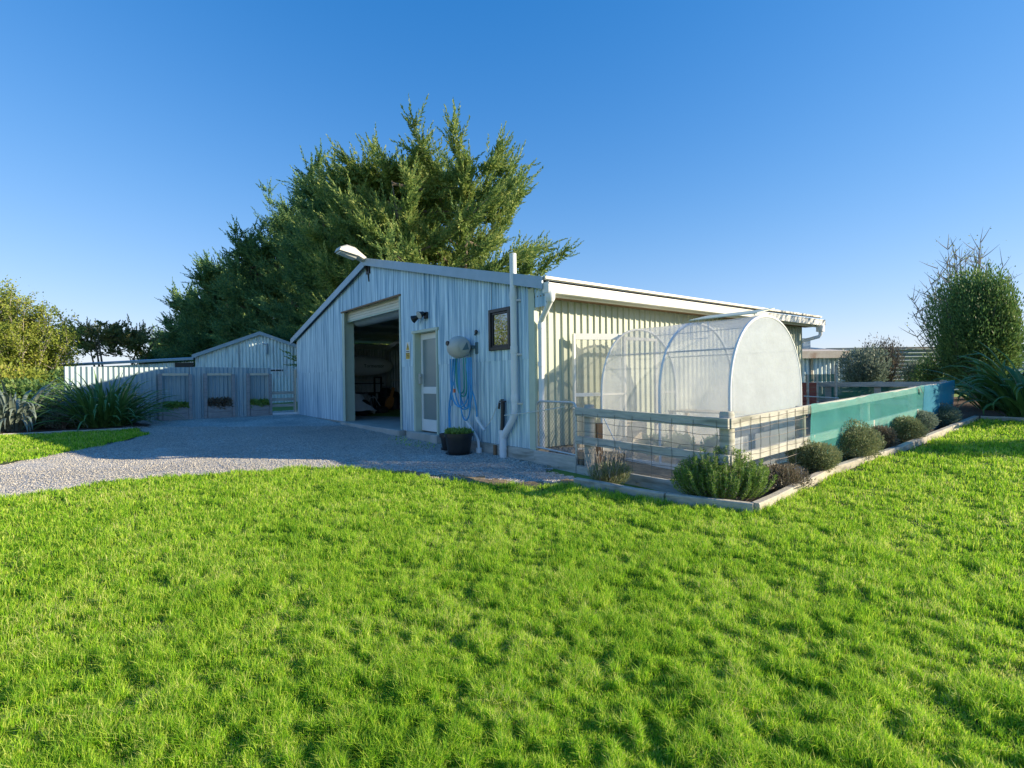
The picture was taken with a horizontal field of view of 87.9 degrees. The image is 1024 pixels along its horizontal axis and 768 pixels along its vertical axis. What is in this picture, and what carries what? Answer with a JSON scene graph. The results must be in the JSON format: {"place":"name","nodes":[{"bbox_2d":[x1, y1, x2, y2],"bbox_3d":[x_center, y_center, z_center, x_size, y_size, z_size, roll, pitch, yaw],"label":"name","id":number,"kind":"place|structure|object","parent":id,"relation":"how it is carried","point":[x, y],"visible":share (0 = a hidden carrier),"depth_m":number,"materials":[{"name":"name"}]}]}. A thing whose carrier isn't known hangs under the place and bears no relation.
{"place":"outdoors","nodes":[
{"label":"outdoors","id":0,"kind":"place"},
{"bbox_2d":[0,428,148,463],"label":"grass","id":1,"kind":"structure","parent":0,"point":[19,445],"depth_m":11.01,"materials":[{"name":"green plant"}]},
{"bbox_2d":[0,422,150,433],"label":"planting bed soil","id":2,"kind":"structure","parent":0,"point":[135,424],"depth_m":13.94,"materials":[{"name":"brown soil"}]},
{"bbox_2d":[0,376,97,432],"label":"flax plant","id":3,"kind":"object","parent":2,"relation":"on","point":[10,421],"visible":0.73,"depth_m":13.21,"materials":[{"name":"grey plant"}]},
{"bbox_2d":[42,405,85,428],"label":"bush","id":4,"kind":"object","parent":2,"relation":"on","point":[64,425],"visible":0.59,"depth_m":13.78,"materials":[{"name":"green plant"}]},
{"bbox_2d":[15,371,185,430],"bbox_3d":[-11.177,0.356,14.730,3.986,1.664,4.025,-1,0,0],"label":"flax plant","id":5,"kind":"object","parent":2,"relation":"on","point":[103,411],"visible":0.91,"depth_m":14.14,"materials":[{"name":"green plant"}]},
{"bbox_2d":[0,410,582,496],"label":"gravel drive","id":6,"kind":"structure","parent":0,"point":[293,420],"depth_m":9.28,"materials":[{"name":"grey gravel"}]},
{"bbox_2d":[64,366,272,421],"bbox_3d":[-10.545,0.307,16.779,5.500,1.690,0.280,-1,0,-38],"label":"corrugated fence","id":7,"kind":"object","parent":6,"relation":"on","point":[196,388],"visible":0.63,"depth_m":17.01,"materials":[{"name":"metal"}]},
{"bbox_2d":[162,400,189,419],"bbox_3d":[-10.571,0.813,16.697,0.840,0.618,0.488,-1,0,-38],"label":"planter box","id":8,"kind":"object","parent":6,"relation":"on","point":[183,407],"visible":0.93,"depth_m":16.61,"materials":[{"name":"grey concrete"}]},
{"bbox_2d":[207,396,233,417],"bbox_3d":[-9.608,0.746,17.433,0.849,0.719,0.507,-1,0,-38],"label":"planter box","id":9,"kind":"object","parent":6,"relation":"on","point":[220,407],"visible":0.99,"depth_m":17.35,"materials":[{"name":"grey concrete"}]},
{"bbox_2d":[250,398,269,415],"bbox_3d":[-8.658,0.773,18.183,0.775,0.632,0.482,-1,0,-38],"label":"planter box","id":10,"kind":"object","parent":6,"relation":"on","point":[260,407],"visible":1,"depth_m":18.08,"materials":[{"name":"grey concrete"}]},
{"bbox_2d":[271,368,297,414],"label":"farm gate","id":11,"kind":"structure","parent":6,"relation":"on","point":[283,399],"depth_m":18.68,"materials":[{"name":"grey metal"}]},
{"bbox_2d":[0,426,585,496],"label":"loose gravel","id":12,"kind":"structure","parent":6,"relation":"on","point":[267,446],"depth_m":9.32,"materials":[{"name":"grey gravel"}]},
{"bbox_2d":[294,369,296,411],"bbox_3d":[-7.709,0.281,18.897,0.080,1.600,0.075,-1,0,-38],"label":"fence post","id":13,"kind":"object","parent":6,"relation":"on","point":[295,376],"visible":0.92,"depth_m":18.89,"materials":[{"name":"grey wood"}]},
{"bbox_2d":[388,436,438,447],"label":"weeds","id":14,"kind":"object","parent":6,"relation":"on","point":[412,442],"visible":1,"depth_m":10.79,"materials":[{"name":"green plant"}]},
{"bbox_2d":[439,433,447,450],"bbox_3d":[-1.147,1.082,10.004,0.441,0.300,0.441,-1,0,-38],"label":"plant pot","id":15,"kind":"object","parent":6,"relation":"on","point":[443,442],"visible":0.23,"depth_m":9.86,"materials":[{"name":"black plastic"}]},
{"bbox_2d":[444,426,473,455],"bbox_3d":[-0.949,1.005,9.512,0.553,0.516,0.556,-1,0,8],"label":"plant pot","id":16,"kind":"object","parent":6,"relation":"on","point":[458,441],"visible":0.98,"depth_m":9.32,"materials":[{"name":"black plastic"}]},
{"bbox_2d":[392,470,573,488],"bbox_3d":[-0.548,1.282,7.134,2.942,0.050,0.776,-1,0,16],"label":"bare earth patch","id":17,"kind":"object","parent":6,"relation":"on","point":[484,480],"visible":0.51,"depth_m":7.10,"materials":[{"name":"brown soil"}]},
{"bbox_2d":[493,445,496,454],"bbox_3d":[-0.379,1.177,9.320,0.160,0.220,0.340,-1,0,-38],"label":"pipe stub","id":18,"kind":"object","parent":6,"relation":"on","point":[494,449],"visible":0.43,"depth_m":9.26,"materials":[{"name":"grey metal"}]},
{"bbox_2d":[0,418,1023,767],"bbox_3d":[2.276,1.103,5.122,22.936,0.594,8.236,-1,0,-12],"label":"grass","id":19,"kind":"structure","parent":0,"point":[854,710],"depth_m":2.99,"materials":[{"name":"green plant"}]},
{"bbox_2d":[0,0,1023,367],"label":"sky","id":20,"kind":"structure","parent":0,"point":[799,156],"materials":[{"name":"blue"}]},
{"bbox_2d":[272,394,966,500],"bbox_3d":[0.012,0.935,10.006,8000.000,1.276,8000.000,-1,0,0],"label":"ground","id":21,"kind":"structure","parent":0,"point":[393,413],"depth_m":17.60,"materials":[{"name":"grey gravel"}]},
{"bbox_2d":[0,376,63,405],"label":"bush","id":22,"kind":"object","parent":21,"relation":"on","point":[22,386],"visible":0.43,"depth_m":16.56,"materials":[{"name":"green plant"}]},
{"bbox_2d":[0,359,63,383],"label":"bush","id":23,"kind":"object","parent":21,"relation":"on","point":[30,373],"visible":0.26,"depth_m":18.52,"materials":[{"name":"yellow plant"}]},
{"bbox_2d":[0,275,88,378],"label":"leafy tree","id":24,"kind":"object","parent":21,"relation":"on","point":[20,339],"visible":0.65,"depth_m":22.51,"materials":[{"name":"green plant"}]},
{"bbox_2d":[41,366,76,406],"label":"bush","id":25,"kind":"object","parent":21,"relation":"on","point":[60,371],"visible":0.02,"depth_m":19.10,"materials":[{"name":"green plant"}]},
{"bbox_2d":[0,428,131,434],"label":"lawn edging","id":26,"kind":"object","parent":21,"relation":"on","point":[111,429],"visible":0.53,"depth_m":12.86,"materials":[{"name":"concrete"}]},
{"bbox_2d":[60,315,169,366],"bbox_3d":[-27.362,-1.728,36.186,6.565,6.026,5.469,-1,0,32],"label":"macrocarpa tree","id":27,"kind":"object","parent":21,"relation":"on","point":[112,337],"visible":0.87,"depth_m":35.35,"materials":[{"name":"green plant"}]},
{"bbox_2d":[63,357,194,373],"bbox_3d":[-19.688,-0.180,27.251,7.250,2.730,4.150,-1,0,-14],"label":"lean to","id":28,"kind":"object","parent":21,"relation":"on","point":[184,364],"visible":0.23,"depth_m":25.89,"materials":[{"name":"metal"}]},
{"bbox_2d":[125,343,177,364],"bbox_3d":[-27.147,-0.907,40.154,4.211,4.324,3.422,-1,0,17],"label":"macrocarpa tree","id":29,"kind":"object","parent":21,"relation":"on","point":[154,355],"visible":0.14,"depth_m":39.69,"materials":[{"name":"green plant"}]},
{"bbox_2d":[138,323,167,363],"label":"macrocarpa tree","id":30,"kind":"object","parent":21,"relation":"on","point":[153,346],"visible":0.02,"depth_m":49.56,"materials":[{"name":"green plant"}]},
{"bbox_2d":[145,276,202,362],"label":"macrocarpa tree","id":31,"kind":"object","parent":21,"relation":"on","point":[170,335],"visible":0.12,"depth_m":44.41,"materials":[{"name":"green plant"}]},
{"bbox_2d":[157,247,260,366],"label":"macrocarpa tree","id":32,"kind":"object","parent":21,"relation":"on","point":[202,307],"visible":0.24,"depth_m":40.06,"materials":[{"name":"green plant"}]},
{"bbox_2d":[192,331,297,402],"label":"old shed","id":33,"kind":"structure","parent":21,"relation":"on","point":[259,349],"depth_m":26.96,"materials":[{"name":"metal"}]},
{"bbox_2d":[198,211,305,346],"bbox_3d":[-17.689,-5.434,37.876,8.290,12.808,8.576,-1,0,-31],"label":"macrocarpa tree","id":34,"kind":"object","parent":21,"relation":"on","point":[247,250],"visible":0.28,"depth_m":36.19,"materials":[{"name":"green plant"}]},
{"bbox_2d":[227,179,330,339],"bbox_3d":[-14.554,-6.816,36.980,9.242,15.304,9.358,-1,0,0],"label":"macrocarpa tree","id":35,"kind":"object","parent":21,"relation":"on","point":[278,218],"visible":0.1,"depth_m":35.30,"materials":[{"name":"green plant"}]},
{"bbox_2d":[248,138,375,343],"bbox_3d":[-9.866,-6.293,31.629,10.266,14.172,9.925,-1,0,0],"label":"macrocarpa tree","id":36,"kind":"object","parent":21,"relation":"on","point":[300,192],"visible":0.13,"depth_m":29.27,"materials":[{"name":"green plant"}]},
{"bbox_2d":[279,123,490,366],"bbox_3d":[-6.412,-5.636,27.055,10.875,12.806,11.265,-1,0,0],"label":"macrocarpa tree","id":37,"kind":"object","parent":21,"relation":"on","point":[321,248],"visible":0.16,"depth_m":24.60,"materials":[{"name":"green plant"}]},
{"bbox_2d":[385,387,394,408],"bbox_3d":[-4.418,0.514,19.265,0.430,0.806,0.144,-1,0,-38],"label":"guitar","id":38,"kind":"object","parent":21,"relation":"on","point":[389,402],"visible":0.84,"depth_m":19.20,"materials":[{"name":"orange wood"}]},
{"bbox_2d":[300,94,582,344],"bbox_3d":[-2.682,-5.627,25.329,13.377,12.620,12.818,-1,0,0],"label":"macrocarpa tree","id":39,"kind":"object","parent":21,"relation":"on","point":[478,204],"visible":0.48,"depth_m":22.88,"materials":[{"name":"green plant"}]},
{"bbox_2d":[534,450,577,472],"bbox_3d":[0.655,1.183,8.116,0.050,0.255,0.950,-1,0,-38],"label":"retaining board","id":40,"kind":"object","parent":21,"relation":"on","point":[564,462],"visible":0.78,"depth_m":8.05,"materials":[{"name":"grey wood"}]},
{"bbox_2d":[290,258,825,463],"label":"farm shed","id":41,"kind":"structure","parent":21,"relation":"on","point":[391,298],"depth_m":10.44,"materials":[{"name":"metal"}]},
{"bbox_2d":[334,245,369,281],"bbox_3d":[-4.022,-3.051,13.460,0.820,0.844,0.380,-1,0,-38],"label":"floodlight","id":42,"kind":"object","parent":41,"relation":"attached to","point":[350,252],"visible":0.95,"depth_m":13.31,"materials":[{"name":"beige plastic"}]},
{"bbox_2d":[355,393,375,415],"bbox_3d":[-5.640,0.550,17.766,1.730,1.023,1.620,-1,0,-38],"label":"covered vehicle","id":43,"kind":"object","parent":41,"relation":"on","point":[363,407],"visible":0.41,"depth_m":17.52,"materials":[{"name":"grey fabric"}]},
{"bbox_2d":[355,377,383,407],"bbox_3d":[-5.908,0.401,19.283,2.400,1.310,0.650,-1,0,-38],"label":"storage rack","id":44,"kind":"object","parent":41,"relation":"on","point":[380,383],"visible":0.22,"depth_m":19.70,"materials":[{"name":"black metal"}]},
{"bbox_2d":[354,356,392,376],"bbox_3d":[-5.809,-0.641,19.327,3.200,0.761,0.728,-1,0,-38],"label":"boat hull","id":45,"kind":"object","parent":44,"relation":"on","point":[367,366],"visible":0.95,"depth_m":19.44,"materials":[{"name":"black plastic"}]},
{"bbox_2d":[347,297,398,326],"bbox_3d":[-3.412,-1.874,13.987,0.581,0.440,3.600,-1,0,-38],"label":"roller door","id":46,"kind":"structure","parent":41,"relation":"in","point":[387,310],"depth_m":13.86,"materials":[{"name":"beige paint"}]},
{"bbox_2d":[368,386,388,408],"bbox_3d":[-4.850,0.562,19.372,0.820,0.938,0.600,-1,0,-38],"label":"exercise bike","id":47,"kind":"object","parent":41,"relation":"on","point":[381,400],"visible":0.64,"depth_m":19.36,"materials":[{"name":"black plastic"}]},
{"bbox_2d":[389,391,399,408],"bbox_3d":[-4.397,0.646,19.841,0.666,0.773,0.659,-1,0,-38],"label":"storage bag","id":48,"kind":"object","parent":41,"relation":"on","point":[396,395],"visible":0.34,"depth_m":19.61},
{"bbox_2d":[406,342,410,359],"bbox_3d":[-2.346,-0.745,11.977,0.016,0.400,0.220,-1,0,-37],"label":"warning sign","id":49,"kind":"object","parent":41,"relation":"attached to","point":[408,355],"visible":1,"depth_m":11.96,"materials":[{"name":"white paint"}]},
{"bbox_2d":[411,311,427,322],"bbox_3d":[-1.991,-1.420,11.296,0.423,0.226,0.242,0,0,42],"label":"security light","id":50,"kind":"object","parent":41,"relation":"attached to","point":[417,316],"visible":1,"depth_m":11.21,"materials":[{"name":"black plastic"}]},
{"bbox_2d":[418,332,436,431],"bbox_3d":[-1.747,-0.039,11.382,0.125,2.120,0.910,-1,0,-38],"label":"door","id":51,"kind":"structure","parent":41,"relation":"in","point":[427,378],"depth_m":11.51,"materials":[{"name":"white paint"}]},
{"bbox_2d":[446,336,477,357],"bbox_3d":[-0.910,-0.680,9.814,0.545,0.410,0.480,-1,0,-38],"label":"hose reel","id":52,"kind":"object","parent":41,"relation":"attached to","point":[459,346],"visible":0.97,"depth_m":9.66,"materials":[{"name":"beige plastic"}]},
{"bbox_2d":[453,358,466,396],"bbox_3d":[-0.937,-0.117,9.854,0.114,0.725,0.398,-1,0,-44],"label":"green hose","id":53,"kind":"object","parent":52,"relation":"hanging from","point":[456,378],"visible":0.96,"depth_m":9.81,"materials":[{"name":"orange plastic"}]},
{"bbox_2d":[448,357,484,430],"bbox_3d":[-0.895,0.239,9.814,0.143,1.443,1.074,-1,0,-44],"label":"garden hose","id":54,"kind":"object","parent":52,"relation":"hanging from","point":[469,376],"visible":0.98,"depth_m":9.85,"materials":[{"name":"blue plastic"}]},
{"bbox_2d":[464,417,481,452],"bbox_3d":[-0.731,0.968,9.739,0.112,0.722,0.544,-1,0,-38],"label":"waste pipe","id":55,"kind":"object","parent":41,"relation":"attached to","point":[478,449],"visible":0.76,"depth_m":9.58,"materials":[{"name":"white plastic"}]},
{"bbox_2d":[488,306,510,350],"bbox_3d":[-0.197,-0.945,9.190,0.090,0.720,0.620,-1,0,-38],"label":"window","id":56,"kind":"structure","parent":41,"relation":"in","point":[498,319],"depth_m":9.21,"materials":[{"name":"black"}]},
{"bbox_2d":[499,253,522,457],"bbox_3d":[-0.042,-0.415,8.888,0.173,3.480,0.525,-1,0,-38],"label":"vent pipe","id":57,"kind":"object","parent":41,"relation":"attached to","point":[504,433],"visible":0.97,"depth_m":8.72,"materials":[{"name":"white plastic"}]},
{"bbox_2d":[498,399,505,429],"bbox_3d":[-0.155,0.554,9.053,0.106,0.587,0.180,-1,0,-38],"label":"standpipe","id":58,"kind":"object","parent":57,"relation":"attached to","point":[502,419],"visible":0.94,"depth_m":9.04,"materials":[{"name":"black plastic"}]},
{"bbox_2d":[570,333,620,449],"bbox_3d":[1.407,0.141,8.937,0.919,1.970,0.108,-1,0,-16],"label":"door","id":59,"kind":"structure","parent":41,"relation":"in","point":[575,336],"depth_m":8.82,"materials":[{"name":"white paint"}]},
{"bbox_2d":[566,446,624,464],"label":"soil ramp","id":60,"kind":"structure","parent":21,"relation":"on","point":[580,456],"depth_m":8.18,"materials":[{"name":"brown soil"}]},
{"bbox_2d":[583,447,632,483],"bbox_3d":[1.227,1.052,6.730,0.658,0.539,0.545,-1,0,0],"label":"dry bush","id":61,"kind":"object","parent":21,"relation":"on","point":[606,470],"visible":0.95,"depth_m":6.68,"materials":[{"name":"plant"}]},
{"bbox_2d":[573,416,978,513],"bbox_3d":[5.650,1.020,8.039,9.867,0.580,2.020,-1,0,-26],"label":"lawn edging","id":62,"kind":"object","parent":21,"relation":"on","point":[784,492],"visible":0.69,"depth_m":6.24,"materials":[{"name":"grey concrete"}]},
{"bbox_2d":[802,338,849,381],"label":"shed","id":63,"kind":"structure","parent":21,"relation":"on","point":[819,361],"depth_m":18.02,"materials":[{"name":"metal"}]},
{"bbox_2d":[836,344,893,381],"bbox_3d":[11.362,-0.459,17.241,1.674,1.765,1.354,-1,0,0],"label":"grey shrub","id":64,"kind":"object","parent":21,"relation":"on","point":[870,368],"visible":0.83,"depth_m":16.95,"materials":[{"name":"green plant"}]},
{"bbox_2d":[859,332,908,381],"bbox_3d":[12.752,-0.725,18.286,1.650,2.148,1.160,-1,0,0],"label":"grey shrub","id":65,"kind":"object","parent":21,"relation":"on","point":[894,361],"visible":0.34,"depth_m":18.08,"materials":[{"name":"green plant"}]},
{"bbox_2d":[900,358,934,381],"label":"grey shrub","id":66,"kind":"object","parent":21,"relation":"on","point":[908,369],"visible":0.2,"depth_m":17.45,"materials":[{"name":"green plant"}]},
{"bbox_2d":[826,347,1023,391],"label":"iron fence","id":67,"kind":"object","parent":21,"relation":"on","point":[914,353],"visible":0.03,"depth_m":20.41,"materials":[{"name":"metal"}]},
{"bbox_2d":[899,228,1019,389],"bbox_3d":[16.341,-2.670,19.069,3.682,6.018,3.594,-1,0,0],"label":"bare tree","id":68,"kind":"object","parent":21,"relation":"on","point":[955,265],"visible":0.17,"depth_m":19.12,"materials":[{"name":"brown plant"}]},
{"bbox_2d":[981,416,1023,420],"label":"lawn edging","id":69,"kind":"object","parent":21,"relation":"on","point":[1004,418],"visible":0.6,"depth_m":10.75,"materials":[{"name":"grey concrete"}]},
{"bbox_2d":[547,415,846,492],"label":"yard ground","id":70,"kind":"structure","parent":0,"point":[645,468],"depth_m":7.60,"materials":[{"name":"soil"}]},
{"bbox_2d":[570,308,801,470],"bbox_3d":[2.711,0.084,8.463,2.341,2.375,2.686,-1,0,-38],"label":"greenhouse","id":71,"kind":"object","parent":70,"relation":"on","point":[744,366],"visible":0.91,"depth_m":7.65,"materials":[{"name":"white plastic"}]},
{"bbox_2d":[575,380,954,499],"bbox_3d":[5.056,0.668,9.367,8.576,1.374,2.460,-1,0,-38],"label":"yard fence","id":72,"kind":"object","parent":70,"relation":"on","point":[829,419],"visible":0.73,"depth_m":7.16,"materials":[{"name":"wood"}]},
{"bbox_2d":[536,400,577,457],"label":"yard gate","id":73,"kind":"structure","parent":72,"relation":"attached to","point":[575,422],"depth_m":8.10,"materials":[{"name":"metal"}]},
{"bbox_2d":[472,395,564,427],"bbox_3d":[-0.091,0.141,8.881,0.245,1.302,2.568,-1,0,-38],"label":"white cord","id":74,"kind":"object","parent":73,"relation":"hanging from","point":[517,413],"visible":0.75,"depth_m":8.63,"materials":[{"name":"white plastic"}]},
{"bbox_2d":[802,383,816,414],"bbox_3d":[7.013,0.349,12.628,0.400,0.760,0.250,-1,0,0],"label":"brick stack","id":75,"kind":"object","parent":70,"relation":"on","point":[812,391],"visible":0.3,"depth_m":12.50,"materials":[{"name":"red brick"}]},
{"bbox_2d":[804,365,838,415],"bbox_3d":[7.074,0.148,12.196,0.800,1.168,0.111,-1,0,0],"label":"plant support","id":76,"kind":"object","parent":70,"relation":"on","point":[816,378],"visible":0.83,"depth_m":12.20,"materials":[{"name":"grey metal"}]},
{"bbox_2d":[802,381,938,402],"bbox_3d":[8.319,0.404,12.431,0.180,0.920,3.070,-1,0,-38],"label":"yard fence","id":77,"kind":"object","parent":70,"relation":"on","point":[846,389],"visible":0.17,"depth_m":12.58,"materials":[{"name":"teal"}]},
{"bbox_2d":[915,410,941,432],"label":"lavender bush","id":78,"kind":"object","parent":70,"relation":"on","point":[930,420],"visible":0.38,"depth_m":9.56,"materials":[{"name":"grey plant"}]},
{"bbox_2d":[602,397,1006,507],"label":"garden bed soil","id":79,"kind":"structure","parent":0,"point":[968,409],"depth_m":12.12,"materials":[{"name":"brown soil"}]},
{"bbox_2d":[670,445,777,501],"bbox_3d":[2.321,0.987,5.971,1.207,0.637,0.958,-1,0,0],"label":"rosemary bush","id":80,"kind":"object","parent":79,"relation":"on","point":[699,477],"visible":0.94,"depth_m":5.80,"materials":[{"name":"green plant"}]},
{"bbox_2d":[757,462,815,490],"bbox_3d":[3.219,1.098,6.302,0.669,0.383,0.623,-1,0,0],"label":"dry bush","id":81,"kind":"object","parent":79,"relation":"on","point":[785,473],"visible":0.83,"depth_m":6.20,"materials":[{"name":"brown plant"}]},
{"bbox_2d":[784,439,844,473],"bbox_3d":[3.970,0.964,6.972,0.702,0.524,0.701,0,0,41],"label":"lavender bush","id":82,"kind":"object","parent":79,"relation":"on","point":[815,457],"visible":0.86,"depth_m":6.82,"materials":[{"name":"green plant"}]},
{"bbox_2d":[837,417,885,460],"bbox_3d":[4.925,0.815,7.732,0.975,0.671,0.790,-1,0,0],"label":"lavender bush","id":83,"kind":"object","parent":79,"relation":"on","point":[865,440],"visible":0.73,"depth_m":7.56,"materials":[{"name":"green plant"}]},
{"bbox_2d":[872,425,900,451],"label":"lavender bush","id":84,"kind":"object","parent":79,"relation":"on","point":[891,439],"visible":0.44,"depth_m":8.20,"materials":[{"name":"brown plant"}]},
{"bbox_2d":[891,415,929,442],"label":"lavender bush","id":85,"kind":"object","parent":79,"relation":"on","point":[906,427],"visible":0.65,"depth_m":8.76,"materials":[{"name":"green plant"}]},
{"bbox_2d":[908,351,952,381],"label":"grey shrub","id":86,"kind":"object","parent":79,"relation":"on","point":[927,376],"visible":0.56,"depth_m":15.89,"materials":[{"name":"green plant"}]},
{"bbox_2d":[936,402,962,426],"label":"lavender bush","id":87,"kind":"object","parent":79,"relation":"on","point":[947,415],"visible":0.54,"depth_m":10.23,"materials":[{"name":"green plant"}]},
{"bbox_2d":[920,258,1023,397],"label":"hedge shrub","id":88,"kind":"object","parent":79,"relation":"on","point":[986,311],"visible":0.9,"depth_m":14.47,"materials":[{"name":"green plant"}]},
{"bbox_2d":[920,358,1023,410],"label":"flax plant","id":89,"kind":"object","parent":79,"relation":"on","point":[980,397],"visible":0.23,"depth_m":12.68,"materials":[{"name":"green plant"}]},
{"bbox_2d":[924,337,1023,416],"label":"flax plant","id":90,"kind":"object","parent":79,"relation":"on","point":[1009,393],"visible":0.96,"depth_m":11.12,"materials":[{"name":"green plant"}]}
]}

